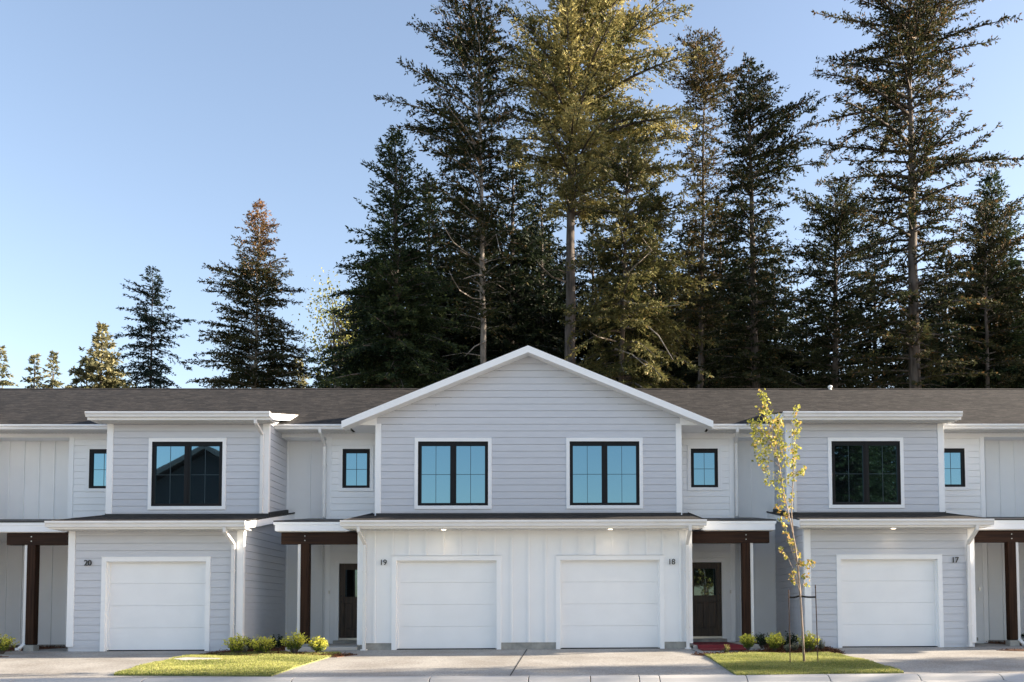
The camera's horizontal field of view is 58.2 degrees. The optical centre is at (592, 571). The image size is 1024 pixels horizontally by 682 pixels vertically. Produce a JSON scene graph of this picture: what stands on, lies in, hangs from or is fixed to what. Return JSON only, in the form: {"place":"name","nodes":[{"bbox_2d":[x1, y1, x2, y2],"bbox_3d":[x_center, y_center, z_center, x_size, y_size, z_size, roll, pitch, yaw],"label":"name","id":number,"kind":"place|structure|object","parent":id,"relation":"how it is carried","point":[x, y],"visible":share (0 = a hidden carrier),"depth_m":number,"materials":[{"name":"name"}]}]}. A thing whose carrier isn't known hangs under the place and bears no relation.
{"place":"outdoors","nodes":[
{"label":"outdoors","id":0,"kind":"place"},
{"bbox_2d":[112,650,340,675],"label":"lawn","id":1,"kind":"structure","parent":0,"point":[218,675],"depth_m":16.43,"materials":[{"name":"plant"}]},
{"bbox_2d":[172,657,219,659],"bbox_3d":[-8.355,1.853,19.325,1.163,0.067,0.593,-1,-3,15],"label":"utility pad","id":2,"kind":"object","parent":1,"relation":"on","point":[190,658],"visible":0.41,"depth_m":19.42,"materials":[{"name":"concrete"}]},
{"bbox_2d":[280,628,307,652],"bbox_3d":[-6.737,1.585,20.694,0.609,0.618,0.476,-1,-3,10],"label":"shrub","id":3,"kind":"object","parent":1,"relation":"on","point":[298,643],"visible":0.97,"depth_m":20.62,"materials":[{"name":"green plant"}]},
{"bbox_2d":[285,644,358,649],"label":"walkway","id":4,"kind":"structure","parent":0,"point":[342,647],"depth_m":21.82,"materials":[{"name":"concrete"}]},
{"bbox_2d":[0,643,1023,678],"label":"driveway","id":5,"kind":"structure","parent":0,"point":[65,663],"depth_m":18.75,"materials":[{"name":"concrete"}]},
{"bbox_2d":[0,634,18,653],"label":"shrub","id":6,"kind":"object","parent":5,"relation":"on","point":[5,642],"visible":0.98,"depth_m":21.05,"materials":[{"name":"green plant"}]},
{"bbox_2d":[0,645,66,656],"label":"planting bed","id":7,"kind":"object","parent":5,"relation":"on","point":[39,649],"visible":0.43,"depth_m":23.06,"materials":[{"name":"brown wood"}]},
{"bbox_2d":[197,644,356,656],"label":"mulch chips","id":8,"kind":"object","parent":5,"relation":"on","point":[282,648],"visible":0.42,"depth_m":20.60,"materials":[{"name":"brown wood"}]},
{"bbox_2d":[221,633,248,652],"bbox_3d":[-8.007,1.633,20.540,0.565,0.527,0.471,-2,-3,30],"label":"shrub","id":9,"kind":"object","parent":8,"relation":"on","point":[235,646],"visible":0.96,"depth_m":20.53,"materials":[{"name":"green plant"}]},
{"bbox_2d":[241,645,247,652],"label":"shrub","id":10,"kind":"object","parent":8,"relation":"on","point":[245,649],"visible":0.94,"depth_m":20.57,"materials":[{"name":"green plant"}]},
{"bbox_2d":[246,637,257,650],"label":"shrub","id":11,"kind":"object","parent":8,"relation":"on","point":[249,646],"visible":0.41,"depth_m":21.50,"materials":[{"name":"green plant"}]},
{"bbox_2d":[248,636,276,653],"bbox_3d":[-7.446,1.647,20.576,0.586,0.501,0.621,0,-3,-1],"label":"shrub","id":12,"kind":"object","parent":8,"relation":"on","point":[264,647],"visible":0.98,"depth_m":20.51,"materials":[{"name":"green plant"}]},
{"bbox_2d":[270,634,286,648],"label":"shrub","id":13,"kind":"object","parent":8,"relation":"on","point":[278,644],"visible":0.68,"depth_m":22.21,"materials":[{"name":"green plant"}]},
{"bbox_2d":[308,635,328,652],"bbox_3d":[-6.182,1.657,20.670,0.490,0.473,0.460,0,-3,-1],"label":"shrub","id":14,"kind":"object","parent":8,"relation":"on","point":[317,645],"visible":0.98,"depth_m":20.62,"materials":[{"name":"yellow plant"}]},
{"bbox_2d":[510,649,698,675],"bbox_3d":[0.481,1.839,19.066,4.017,0.266,5.720,0,-3,-1],"label":"driveway joint","id":15,"kind":"object","parent":5,"relation":"on","point":[521,658],"visible":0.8,"depth_m":18.52,"materials":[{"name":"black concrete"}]},
{"bbox_2d":[691,642,845,655],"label":"mulch chips","id":16,"kind":"object","parent":5,"relation":"on","point":[828,648],"visible":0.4,"depth_m":20.79,"materials":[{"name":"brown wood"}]},
{"bbox_2d":[723,644,729,652],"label":"shrub","id":17,"kind":"object","parent":16,"relation":"on","point":[726,647],"visible":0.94,"depth_m":20.28,"materials":[{"name":"green plant"}]},
{"bbox_2d":[739,632,756,650],"bbox_3d":[3.614,1.630,21.236,0.444,0.458,0.425,0,-3,-1],"label":"shrub","id":18,"kind":"object","parent":16,"relation":"on","point":[748,641],"visible":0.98,"depth_m":21.18,"materials":[{"name":"green plant"}]},
{"bbox_2d":[754,633,769,648],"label":"shrub","id":19,"kind":"object","parent":16,"relation":"on","point":[761,641],"visible":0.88,"depth_m":21.75,"materials":[{"name":"green plant"}]},
{"bbox_2d":[765,631,784,650],"bbox_3d":[4.154,1.602,20.918,0.490,0.507,0.485,0,-3,-1],"label":"shrub","id":20,"kind":"object","parent":16,"relation":"on","point":[775,643],"visible":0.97,"depth_m":20.85,"materials":[{"name":"green plant"}]},
{"bbox_2d":[783,644,790,651],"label":"silver plant","id":21,"kind":"object","parent":16,"relation":"on","point":[786,647],"visible":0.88,"depth_m":20.77,"materials":[{"name":"green plant"}]},
{"bbox_2d":[781,630,800,645],"bbox_3d":[4.681,1.623,21.793,0.519,0.465,0.476,0,-3,-1],"label":"shrub","id":22,"kind":"object","parent":16,"relation":"on","point":[793,638],"visible":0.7,"depth_m":21.74,"materials":[{"name":"green plant"}]},
{"bbox_2d":[790,642,799,650],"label":"silver plant","id":23,"kind":"object","parent":16,"relation":"on","point":[794,647],"visible":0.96,"depth_m":20.88,"materials":[{"name":"green plant"}]},
{"bbox_2d":[797,630,820,650],"bbox_3d":[4.858,1.588,20.630,0.540,0.531,0.508,0,-3,-1],"label":"shrub","id":24,"kind":"object","parent":16,"relation":"on","point":[810,642],"visible":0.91,"depth_m":20.57,"materials":[{"name":"green plant"}]},
{"bbox_2d":[818,638,824,649],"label":"silver plant","id":25,"kind":"object","parent":16,"relation":"on","point":[821,645],"visible":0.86,"depth_m":21.16,"materials":[{"name":"green plant"}]},
{"bbox_2d":[986,641,1023,650],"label":"planting bed","id":26,"kind":"object","parent":5,"relation":"on","point":[1009,649],"visible":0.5,"depth_m":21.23,"materials":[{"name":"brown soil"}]},
{"bbox_2d":[0,0,1023,387],"label":"sky","id":27,"kind":"structure","parent":0,"point":[135,135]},
{"bbox_2d":[0,346,1023,651],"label":"townhouse row","id":28,"kind":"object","parent":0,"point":[528,498],"visible":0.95,"depth_m":23.73,"materials":[{"name":"grey wood"}]},
{"bbox_2d":[85,445,106,491],"bbox_3d":[-13.179,-2.777,24.683,0.930,1.251,0.096,0,-3,-1],"label":"window","id":29,"kind":"structure","parent":28,"relation":"in","point":[96,455],"depth_m":24.67,"materials":[{"name":"blue glass"}]},
{"bbox_2d":[100,556,210,650],"bbox_3d":[-10.403,0.768,21.857,2.590,2.256,0.205,0,-3,-1],"label":"garage door","id":30,"kind":"structure","parent":28,"relation":"in","point":[148,603],"depth_m":21.90,"materials":[{"name":"white paint"}]},
{"bbox_2d":[147,438,226,509],"bbox_3d":[-10.471,-2.530,23.660,1.985,1.863,0.096,0,-3,-1],"label":"window","id":31,"kind":"structure","parent":28,"relation":"in","point":[184,473],"depth_m":23.65,"materials":[{"name":"black glass"}]},
{"bbox_2d":[333,560,357,643],"bbox_3d":[-6.370,0.799,24.564,1.105,2.253,0.295,0,-3,-1],"label":"entry door","id":32,"kind":"structure","parent":28,"relation":"in","point":[345,570],"depth_m":24.66,"materials":[{"name":"brown wood"}]},
{"bbox_2d":[339,445,373,490],"bbox_3d":[-6.400,-2.800,24.810,0.918,1.251,0.096,0,-3,-1],"label":"window","id":33,"kind":"structure","parent":28,"relation":"in","point":[355,461],"depth_m":24.80,"materials":[{"name":"blue glass"}]},
{"bbox_2d":[391,555,500,649],"bbox_3d":[-3.499,0.745,21.986,2.630,2.256,0.205,0,-3,-1],"label":"garage door","id":34,"kind":"structure","parent":28,"relation":"in","point":[439,602],"depth_m":22.03,"materials":[{"name":"white paint"}]},
{"bbox_2d":[414,438,491,508],"bbox_3d":[-3.622,-2.554,23.788,1.995,1.863,0.096,0,-3,-1],"label":"window","id":35,"kind":"structure","parent":28,"relation":"in","point":[450,473],"depth_m":23.78,"materials":[{"name":"blue glass"}]},
{"bbox_2d":[566,438,642,508],"bbox_3d":[0.312,-2.567,23.862,1.995,1.863,0.096,0,-3,-1],"label":"window","id":36,"kind":"structure","parent":28,"relation":"in","point":[602,473],"depth_m":23.86,"materials":[{"name":"blue glass"}]},
{"bbox_2d":[555,555,664,648],"bbox_3d":[0.420,0.731,22.059,2.620,2.256,0.205,0,-3,-1],"label":"garage door","id":37,"kind":"structure","parent":28,"relation":"in","point":[603,601],"depth_m":22.10,"materials":[{"name":"white paint"}]},
{"bbox_2d":[687,445,720,490],"bbox_3d":[3.048,-2.833,24.986,0.918,1.251,0.096,0,-3,-1],"label":"window","id":38,"kind":"structure","parent":28,"relation":"in","point":[704,461],"depth_m":24.97,"materials":[{"name":"blue glass"}]},
{"bbox_2d":[692,559,726,641],"bbox_3d":[3.053,0.767,24.740,1.105,2.253,0.295,0,-3,-1],"label":"entry door","id":39,"kind":"structure","parent":28,"relation":"in","point":[708,575],"depth_m":24.84,"materials":[{"name":"brown wood"}]},
{"bbox_2d":[828,437,904,507],"bbox_3d":[7.161,-2.591,23.989,1.985,1.863,0.096,0,-3,-1],"label":"window","id":40,"kind":"structure","parent":28,"relation":"in","point":[864,472],"depth_m":23.99,"materials":[{"name":"black glass"}]},
{"bbox_2d":[836,554,943,647],"bbox_3d":[7.184,0.708,22.185,2.590,2.256,0.205,0,-3,-1],"label":"garage door","id":41,"kind":"structure","parent":28,"relation":"in","point":[884,600],"depth_m":22.23,"materials":[{"name":"white paint"}]},
{"bbox_2d":[944,445,968,489],"bbox_3d":[9.827,-2.856,25.113,0.930,1.251,0.096,0,-3,-1],"label":"window","id":42,"kind":"structure","parent":28,"relation":"in","point":[955,456],"depth_m":25.11,"materials":[{"name":"blue glass"}]},
{"bbox_2d":[691,642,759,647],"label":"walkway","id":43,"kind":"structure","parent":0,"point":[754,646],"depth_m":22.00,"materials":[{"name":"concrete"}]},
{"bbox_2d":[690,642,746,649],"bbox_3d":[3.049,1.851,22.873,1.100,0.099,3.251,0,-3,-1],"label":"red carpet","id":44,"kind":"object","parent":43,"relation":"on","point":[712,646],"visible":0.81,"depth_m":21.96,"materials":[{"name":"red carpet"}]},
{"bbox_2d":[705,651,903,675],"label":"lawn","id":45,"kind":"structure","parent":0,"point":[820,673],"depth_m":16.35,"materials":[{"name":"plant"}]},
{"bbox_2d":[746,389,815,661],"bbox_3d":[3.808,-0.943,18.451,1.443,5.576,0.871,0,-3,-1],"label":"young maple","id":46,"kind":"object","parent":45,"relation":"on","point":[777,455],"visible":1,"depth_m":18.42,"materials":[{"name":"yellow plant"}]},
{"bbox_2d":[789,595,814,597],"bbox_3d":[4.216,0.502,18.401,0.549,0.068,0.038,0,-3,-1],"label":"tree tie","id":47,"kind":"object","parent":46,"relation":"attached to","point":[803,596],"visible":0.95,"depth_m":18.38,"materials":[{"name":"black rubber"}]},
{"bbox_2d":[788,590,790,662],"bbox_3d":[3.904,1.142,18.157,0.034,1.579,0.026,0,-3,-1],"label":"tree stake","id":48,"kind":"object","parent":45,"relation":"on","point":[789,626],"visible":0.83,"depth_m":18.15,"materials":[{"name":"brown wood"}]},
{"bbox_2d":[815,585,817,661],"bbox_3d":[4.442,1.093,18.140,0.052,1.673,0.026,0,-3,-1],"label":"tree stake","id":49,"kind":"object","parent":45,"relation":"on","point":[816,623],"visible":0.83,"depth_m":18.14,"materials":[{"name":"brown wood"}]},
{"label":"forest floor","id":50,"kind":"structure","parent":0,"visible":0},
{"bbox_2d":[0,345,18,387],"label":"fir tree","id":51,"kind":"object","parent":50,"relation":"on","point":[2,375],"visible":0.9,"depth_m":77.04,"materials":[{"name":"green plant"}]},
{"bbox_2d":[20,353,47,387],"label":"fir tree","id":52,"kind":"object","parent":50,"relation":"on","point":[29,379],"visible":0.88,"depth_m":81.94,"materials":[{"name":"green plant"}]},
{"bbox_2d":[40,350,64,387],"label":"fir tree","id":53,"kind":"object","parent":50,"relation":"on","point":[52,381],"visible":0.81,"depth_m":81.92,"materials":[{"name":"green plant"}]},
{"bbox_2d":[61,321,135,387],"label":"fir tree","id":54,"kind":"object","parent":50,"relation":"on","point":[92,364],"visible":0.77,"depth_m":69.72,"materials":[{"name":"green plant"}]},
{"bbox_2d":[109,266,196,387],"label":"fir tree","id":55,"kind":"object","parent":50,"relation":"on","point":[149,373],"visible":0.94,"depth_m":57.99,"materials":[{"name":"green plant"}]},
{"bbox_2d":[182,199,322,387],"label":"fir tree","id":56,"kind":"object","parent":50,"relation":"on","point":[254,375],"visible":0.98,"depth_m":55.79,"materials":[{"name":"green plant"}]},
{"bbox_2d":[292,358,310,387],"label":"fir tree","id":57,"kind":"object","parent":50,"relation":"on","point":[304,378],"visible":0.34,"depth_m":77.23,"materials":[{"name":"green plant"}]},
{"bbox_2d":[290,265,360,387],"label":"maple tree","id":58,"kind":"object","parent":50,"relation":"on","point":[332,320],"visible":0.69,"depth_m":51.27,"materials":[{"name":"green plant"}]},
{"bbox_2d":[298,294,385,387],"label":"fir tree","id":59,"kind":"object","parent":50,"relation":"on","point":[329,347],"visible":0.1,"depth_m":53.12,"materials":[{"name":"green plant"}]},
{"bbox_2d":[313,278,403,379],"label":"fir tree","id":60,"kind":"object","parent":50,"relation":"on","point":[348,312],"visible":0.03,"depth_m":58.93,"materials":[{"name":"green plant"}]},
{"bbox_2d":[303,125,469,387],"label":"hemlock tree","id":61,"kind":"object","parent":50,"relation":"on","point":[402,358],"visible":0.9,"depth_m":41.77,"materials":[{"name":"green plant"}]},
{"bbox_2d":[366,247,453,387],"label":"fir tree","id":62,"kind":"object","parent":50,"relation":"on","point":[428,301],"visible":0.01,"depth_m":55.18,"materials":[{"name":"green plant"}]},
{"bbox_2d":[408,173,471,375],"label":"fir tree","id":63,"kind":"object","parent":50,"relation":"on","point":[436,219],"visible":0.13,"depth_m":58.47,"materials":[{"name":"green plant"}]},
{"bbox_2d":[373,0,529,364],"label":"fir tree","id":64,"kind":"object","parent":50,"relation":"on","point":[467,144],"visible":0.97,"depth_m":44.41,"materials":[{"name":"green plant"}]},
{"bbox_2d":[425,199,479,365],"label":"fir tree","id":65,"kind":"object","parent":50,"relation":"on","point":[462,222],"visible":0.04,"depth_m":63.50,"materials":[{"name":"green plant"}]},
{"bbox_2d":[435,235,540,373],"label":"fir tree","id":66,"kind":"object","parent":50,"relation":"on","point":[454,361],"visible":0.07,"depth_m":57.87,"materials":[{"name":"green plant"}]},
{"bbox_2d":[445,262,562,369],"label":"fir tree","id":67,"kind":"object","parent":50,"relation":"on","point":[506,343],"visible":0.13,"depth_m":55.23,"materials":[{"name":"green plant"}]},
{"bbox_2d":[449,135,582,369],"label":"fir tree","id":68,"kind":"object","parent":50,"relation":"on","point":[521,284],"visible":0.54,"depth_m":55.27,"materials":[{"name":"green plant"}]},
{"bbox_2d":[508,222,585,345],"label":"fir tree","id":69,"kind":"object","parent":50,"relation":"on","point":[548,278],"visible":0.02,"depth_m":63.72,"materials":[{"name":"green plant"}]},
{"bbox_2d":[517,172,592,364],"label":"fir tree","id":70,"kind":"object","parent":50,"relation":"on","point":[556,331],"visible":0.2,"depth_m":60.62,"materials":[{"name":"green plant"}]},
{"bbox_2d":[534,247,614,376],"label":"fir tree","id":71,"kind":"object","parent":50,"relation":"on","point":[560,259],"visible":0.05,"depth_m":65.46,"materials":[{"name":"green plant"}]},
{"bbox_2d":[484,0,710,363],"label":"fir tree","id":72,"kind":"object","parent":50,"relation":"on","point":[570,122],"visible":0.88,"depth_m":45.88,"materials":[{"name":"green plant"}]},
{"bbox_2d":[562,218,633,378],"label":"fir tree","id":73,"kind":"object","parent":50,"relation":"on","point":[587,254],"visible":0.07,"depth_m":65.78,"materials":[{"name":"green plant"}]},
{"bbox_2d":[575,262,675,381],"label":"fir tree","id":74,"kind":"object","parent":50,"relation":"on","point":[588,345],"visible":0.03,"depth_m":63.31,"materials":[{"name":"green plant"}]},
{"bbox_2d":[559,134,722,387],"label":"fir tree","id":75,"kind":"object","parent":50,"relation":"on","point":[638,312],"visible":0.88,"depth_m":41.18,"materials":[{"name":"green plant"}]},
{"bbox_2d":[610,185,689,387],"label":"fir tree","id":76,"kind":"object","parent":50,"relation":"on","point":[660,290],"visible":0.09,"depth_m":57.63,"materials":[{"name":"green plant"}]},
{"bbox_2d":[604,269,698,383],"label":"fir tree","id":77,"kind":"object","parent":50,"relation":"on","point":[676,309],"visible":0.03,"depth_m":61.45,"materials":[{"name":"green plant"}]},
{"bbox_2d":[630,297,751,387],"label":"fir tree","id":78,"kind":"object","parent":50,"relation":"on","point":[685,370],"visible":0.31,"depth_m":52.96,"materials":[{"name":"green plant"}]},
{"bbox_2d":[664,221,718,352],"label":"fir tree","id":79,"kind":"object","parent":50,"relation":"on","point":[681,240],"visible":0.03,"depth_m":63.10,"materials":[{"name":"green plant"}]},
{"bbox_2d":[659,25,745,387],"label":"fir tree","id":80,"kind":"object","parent":50,"relation":"on","point":[708,75],"visible":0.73,"depth_m":50.91,"materials":[{"name":"green plant"}]},
{"bbox_2d":[667,201,778,387],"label":"fir tree","id":81,"kind":"object","parent":50,"relation":"on","point":[722,272],"visible":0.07,"depth_m":54.45,"materials":[{"name":"green plant"}]},
{"bbox_2d":[724,267,787,358],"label":"fir tree","id":82,"kind":"object","parent":50,"relation":"on","point":[744,276],"depth_m":60.51,"materials":[{"name":"green plant"}]},
{"bbox_2d":[684,52,829,387],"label":"spruce tree","id":83,"kind":"object","parent":50,"relation":"on","point":[742,174],"visible":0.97,"depth_m":45.47,"materials":[{"name":"green plant"}]},
{"bbox_2d":[727,310,810,387],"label":"fir tree","id":84,"kind":"object","parent":50,"relation":"on","point":[786,357],"visible":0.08,"depth_m":58.05,"materials":[{"name":"green plant"}]},
{"bbox_2d":[746,245,822,387],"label":"fir tree","id":85,"kind":"object","parent":50,"relation":"on","point":[784,281],"visible":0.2,"depth_m":59.54,"materials":[{"name":"green plant"}]},
{"bbox_2d":[785,286,840,381],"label":"fir tree","id":86,"kind":"object","parent":50,"relation":"on","point":[802,305],"visible":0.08,"depth_m":64.96,"materials":[{"name":"green plant"}]},
{"bbox_2d":[768,171,899,387],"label":"fir tree","id":87,"kind":"object","parent":50,"relation":"on","point":[841,225],"visible":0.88,"depth_m":49.60,"materials":[{"name":"green plant"}]},
{"bbox_2d":[781,316,892,387],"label":"fir tree","id":88,"kind":"object","parent":50,"relation":"on","point":[800,371],"visible":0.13,"depth_m":57.49,"materials":[{"name":"green plant"}]},
{"bbox_2d":[828,230,923,387],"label":"fir tree","id":89,"kind":"object","parent":50,"relation":"on","point":[870,307],"visible":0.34,"depth_m":56.71,"materials":[{"name":"green plant"}]},
{"bbox_2d":[870,319,949,387],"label":"fir tree","id":90,"kind":"object","parent":50,"relation":"on","point":[904,353],"visible":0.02,"depth_m":62.52,"materials":[{"name":"green plant"}]},
{"bbox_2d":[797,0,1023,387],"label":"fir tree","id":91,"kind":"object","parent":50,"relation":"on","point":[914,31],"visible":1,"depth_m":43.76,"materials":[{"name":"green plant"}]},
{"bbox_2d":[897,311,952,387],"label":"hemlock tree","id":92,"kind":"object","parent":50,"relation":"on","point":[923,375],"visible":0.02,"depth_m":53.66,"materials":[{"name":"green plant"}]},
{"bbox_2d":[900,252,976,382],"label":"fir tree","id":93,"kind":"object","parent":50,"relation":"on","point":[936,290],"visible":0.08,"depth_m":62.16,"materials":[{"name":"green plant"}]},
{"bbox_2d":[921,168,1023,388],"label":"hemlock tree","id":94,"kind":"object","parent":50,"relation":"on","point":[971,381],"visible":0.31,"depth_m":48.41,"materials":[{"name":"green plant"}]},
{"bbox_2d":[941,339,1004,387],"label":"fir tree","id":95,"kind":"object","parent":50,"relation":"on","point":[957,346],"visible":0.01,"depth_m":54.97,"materials":[{"name":"green plant"}]},
{"bbox_2d":[923,195,1023,387],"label":"fir tree","id":96,"kind":"object","parent":50,"relation":"on","point":[1006,246],"visible":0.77,"depth_m":46.82,"materials":[{"name":"green plant"}]},
{"bbox_2d":[943,260,1015,380],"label":"hemlock tree","id":97,"kind":"object","parent":50,"relation":"on","point":[958,348],"visible":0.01,"depth_m":58.07,"materials":[{"name":"green plant"}]},
{"bbox_2d":[982,259,1023,371],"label":"fir tree","id":98,"kind":"object","parent":50,"relation":"on","point":[1017,293],"visible":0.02,"depth_m":54.13,"materials":[{"name":"green plant"}]},
{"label":"road","id":99,"kind":"structure","parent":0,"visible":0},
{"bbox_2d":[0,673,1023,681],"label":"curb","id":100,"kind":"structure","parent":99,"relation":"on","point":[968,677],"depth_m":15.88,"materials":[{"name":"concrete"}]}
]}

